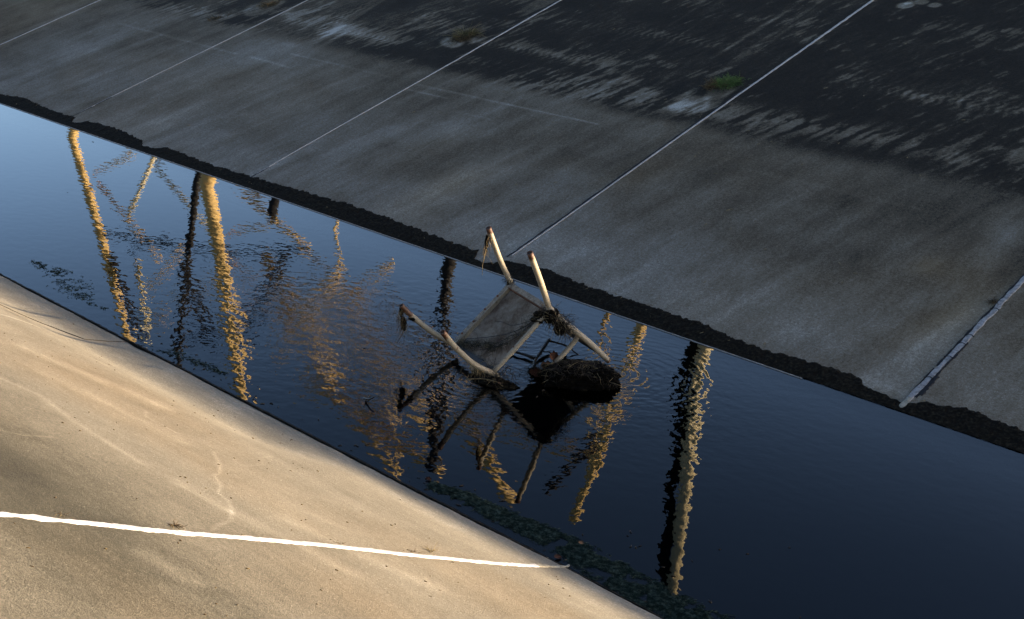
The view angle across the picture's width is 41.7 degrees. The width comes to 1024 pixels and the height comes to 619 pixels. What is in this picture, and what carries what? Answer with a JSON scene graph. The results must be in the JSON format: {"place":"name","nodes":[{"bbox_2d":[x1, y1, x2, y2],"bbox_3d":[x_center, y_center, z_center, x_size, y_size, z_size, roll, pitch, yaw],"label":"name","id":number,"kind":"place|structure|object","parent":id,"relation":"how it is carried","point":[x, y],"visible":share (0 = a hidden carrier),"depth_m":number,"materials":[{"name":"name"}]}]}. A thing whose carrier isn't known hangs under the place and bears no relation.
{"place":"outdoors","nodes":[
{"label":"outdoors","id":0,"kind":"place"},
{"bbox_2d":[0,276,660,618],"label":"bank","id":1,"kind":"structure","parent":0,"point":[97,468],"depth_m":5.30,"materials":[{"name":"concrete"}]},
{"bbox_2d":[0,304,124,341],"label":"open joint","id":2,"kind":"object","parent":1,"relation":"on","point":[67,332],"visible":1,"depth_m":8.66,"materials":[{"name":"black"}]},
{"bbox_2d":[168,519,186,529],"bbox_3d":[-1.146,0.740,4.580,0.076,0.038,0.073,20,25,40],"label":"weed sprig","id":3,"kind":"object","parent":1,"relation":"on","point":[175,525],"visible":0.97,"depth_m":4.58,"materials":[{"name":"brown plant"}]},
{"bbox_2d":[0,512,569,567],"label":"sealed joint","id":4,"kind":"object","parent":1,"relation":"on","point":[93,523],"visible":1,"depth_m":4.75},
{"bbox_2d":[0,323,575,615],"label":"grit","id":5,"kind":"object","parent":1,"relation":"on","point":[230,497],"visible":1,"depth_m":5.62,"materials":[{"name":"beige gravel"}]},
{"bbox_2d":[0,103,802,378],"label":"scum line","id":6,"kind":"object","parent":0,"point":[426,249],"visible":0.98,"depth_m":11.05,"materials":[{"name":"black"}]},
{"bbox_2d":[0,0,1023,430],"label":"bank","id":7,"kind":"structure","parent":0,"point":[884,168],"depth_m":12.22,"materials":[{"name":"concrete"}]},
{"bbox_2d":[0,0,99,44],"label":"sealed joint","id":8,"kind":"object","parent":7,"relation":"on","point":[48,23],"visible":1,"depth_m":18.29,"materials":[{"name":"grey"}]},
{"bbox_2d":[73,0,307,115],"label":"sealed joint","id":9,"kind":"object","parent":7,"relation":"on","point":[192,56],"visible":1,"depth_m":16.13,"materials":[{"name":"grey"}]},
{"bbox_2d":[206,13,231,21],"bbox_3d":[-3.747,-3.749,17.191,0.371,0.149,0.324,-5,21,-22],"label":"weed tuft","id":10,"kind":"object","parent":7,"relation":"on","point":[212,17],"visible":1,"depth_m":17.16,"materials":[{"name":"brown plant"}]},
{"bbox_2d":[255,0,282,8],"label":"weed tuft","id":11,"kind":"object","parent":7,"relation":"on","point":[266,4],"visible":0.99,"depth_m":17.21,"materials":[{"name":"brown plant"}]},
{"bbox_2d":[251,0,560,176],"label":"sealed joint","id":12,"kind":"object","parent":7,"relation":"on","point":[414,83],"visible":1,"depth_m":14.18,"materials":[{"name":"grey"}]},
{"bbox_2d":[442,23,486,45],"bbox_3d":[-0.545,-3.076,14.996,0.618,0.320,0.533,1,19,-6],"label":"weed tuft","id":13,"kind":"object","parent":7,"relation":"on","point":[469,34],"visible":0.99,"depth_m":14.97,"materials":[{"name":"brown plant"}]},
{"bbox_2d":[8,32,925,401],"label":"litter","id":14,"kind":"object","parent":7,"relation":"on","point":[554,182],"visible":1,"depth_m":11.58,"materials":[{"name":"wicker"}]},
{"bbox_2d":[506,0,873,256],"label":"sealed joint","id":15,"kind":"object","parent":7,"relation":"on","point":[649,156],"visible":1,"depth_m":11.92,"materials":[{"name":"grey"}]},
{"bbox_2d":[699,69,751,92],"bbox_3d":[2.013,-2.154,12.700,0.475,0.208,0.433,-6,21,-23],"label":"weed tuft","id":16,"kind":"object","parent":7,"relation":"on","point":[733,81],"visible":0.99,"depth_m":12.69,"materials":[{"name":"green plant"}]},
{"bbox_2d":[899,274,1023,407],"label":"sealed joint","id":17,"kind":"object","parent":7,"relation":"on","point":[931,377],"visible":1,"depth_m":8.70,"materials":[{"name":"grey"}]},
{"bbox_2d":[986,295,1001,304],"bbox_3d":[3.244,-0.060,9.062,0.128,0.067,0.133,-4,20,-19],"label":"weed tuft","id":18,"kind":"object","parent":7,"relation":"on","point":[993,301],"visible":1,"depth_m":9.07,"materials":[{"name":"brown plant"}]},
{"bbox_2d":[0,104,1023,618],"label":"water","id":19,"kind":"structure","parent":0,"point":[792,496],"depth_m":8.10,"materials":[{"name":"blue liquid"}]},
{"bbox_2d":[31,261,105,309],"bbox_3d":[-3.254,-0.194,9.863,1.365,0.006,0.334,20,25,40],"label":"floating algae","id":20,"kind":"object","parent":19,"relation":"on","point":[53,270],"visible":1,"depth_m":9.87,"materials":[{"name":"green plant"}]},
{"bbox_2d":[151,348,227,374],"bbox_3d":[-2.061,0.317,8.560,0.729,0.006,0.128,16,23,34],"label":"floating algae","id":21,"kind":"object","parent":19,"relation":"on","point":[214,369],"visible":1,"depth_m":8.52,"materials":[{"name":"green plant"}]},
{"bbox_2d":[0,273,664,618],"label":"wet algae rim","id":22,"kind":"object","parent":19,"relation":"on","point":[322,441],"visible":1,"depth_m":7.44,"materials":[{"name":"black plant"}]},
{"bbox_2d":[98,212,790,602],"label":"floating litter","id":23,"kind":"object","parent":19,"relation":"on","point":[474,410],"visible":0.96,"depth_m":7.13,"materials":[{"name":"plant"}]},
{"bbox_2d":[468,354,519,390],"bbox_3d":[-0.114,0.370,8.428,0.383,0.173,0.274,9,20,17],"label":"weed tangle","id":24,"kind":"object","parent":19,"relation":"on","point":[507,385],"visible":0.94,"depth_m":8.41,"materials":[{"name":"plant"}]},
{"bbox_2d":[460,361,487,381],"bbox_3d":[-0.232,0.387,8.372,0.189,0.167,0.124,-6,21,-24],"label":"weed tangle","id":25,"kind":"object","parent":24,"relation":"on","point":[471,367],"visible":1,"depth_m":8.34,"materials":[{"name":"plant"}]},
{"bbox_2d":[399,226,610,375],"bbox_3d":[-0.034,-0.027,8.589,1.248,0.907,0.625,-5,21,-22],"label":"metal chair","id":26,"kind":"object","parent":19,"relation":"in","point":[512,304],"visible":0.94,"depth_m":8.66,"materials":[{"name":"beige paint"}]},
{"bbox_2d":[393,305,414,335],"bbox_3d":[-0.703,0.082,8.659,0.157,0.233,0.095,5,19,7],"label":"weed tangle","id":27,"kind":"object","parent":26,"relation":"hanging from","point":[403,322],"visible":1,"depth_m":8.65,"materials":[{"name":"brown plant"}]},
{"bbox_2d":[480,235,491,262],"bbox_3d":[-0.162,-0.395,8.720,0.085,0.225,0.099,20,25,40],"label":"weed tangle","id":28,"kind":"object","parent":26,"relation":"hanging from","point":[487,240],"visible":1,"depth_m":8.70,"materials":[{"name":"brown plant"}]},
{"bbox_2d":[448,310,544,354],"bbox_3d":[-0.126,0.157,8.602,0.745,0.459,0.252,13,21,26],"label":"weed tangle","id":29,"kind":"object","parent":26,"relation":"on","point":[532,319],"visible":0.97,"depth_m":8.56,"materials":[{"name":"plant"}]},
{"bbox_2d":[465,319,535,351],"bbox_3d":[-0.097,0.145,8.612,0.535,0.295,0.172,20,25,40],"label":"vine","id":30,"kind":"object","parent":26,"relation":"hanging from","point":[503,334],"visible":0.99,"depth_m":8.57,"materials":[{"name":"brown plant"}]},
{"bbox_2d":[501,274,516,285],"bbox_3d":[-0.022,-0.177,8.891,0.122,0.143,0.126,4,19,4],"label":"weed tangle","id":31,"kind":"object","parent":26,"relation":"on","point":[507,283],"visible":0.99,"depth_m":8.86,"materials":[{"name":"plant"}]},
{"bbox_2d":[527,301,586,346],"bbox_3d":[0.298,0.104,8.465,0.323,0.356,0.322,20,25,40],"label":"weed tangle","id":32,"kind":"object","parent":26,"relation":"attached to","point":[550,317],"visible":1,"depth_m":8.44,"materials":[{"name":"plant"}]},
{"bbox_2d":[0,94,1023,452],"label":"wet algae band","id":33,"kind":"object","parent":19,"relation":"on","point":[976,424],"visible":0.96,"depth_m":10.07,"materials":[{"name":"black plant"}]},
{"bbox_2d":[519,356,547,377],"bbox_3d":[0.164,0.344,8.607,0.253,0.130,0.198,5,19,6],"label":"weed tangle","id":34,"kind":"object","parent":19,"relation":"on","point":[540,373],"visible":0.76,"depth_m":8.59,"materials":[{"name":"plant"}]},
{"bbox_2d":[515,338,578,366],"bbox_3d":[0.148,0.280,8.911,0.418,0.087,0.499,20,25,40],"label":"branch","id":35,"kind":"object","parent":19,"relation":"in","point":[542,349],"visible":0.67,"depth_m":8.89,"materials":[{"name":"brown wood"}]},
{"bbox_2d":[537,353,621,390],"bbox_3d":[0.434,0.458,8.528,0.590,0.287,0.422,3,19,-1],"label":"mud mound","id":36,"kind":"object","parent":19,"relation":"in","point":[581,374],"visible":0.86,"depth_m":8.42,"materials":[{"name":"soil"}]},
{"bbox_2d":[529,367,541,377],"bbox_3d":[0.159,0.401,8.555,0.087,0.040,0.093,20,25,40],"label":"dead leaf","id":37,"kind":"object","parent":36,"relation":"on","point":[533,371],"visible":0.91,"depth_m":8.57,"materials":[{"name":"brown plant"}]},
{"bbox_2d":[549,350,557,361],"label":"dead leaf","id":38,"kind":"object","parent":36,"relation":"on","point":[553,355],"visible":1,"depth_m":8.59,"materials":[{"name":"brown plant"}]},
{"bbox_2d":[425,481,735,618],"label":"floating algae","id":39,"kind":"object","parent":19,"relation":"on","point":[583,556],"visible":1,"depth_m":6.38,"materials":[{"name":"plant"}]}
]}

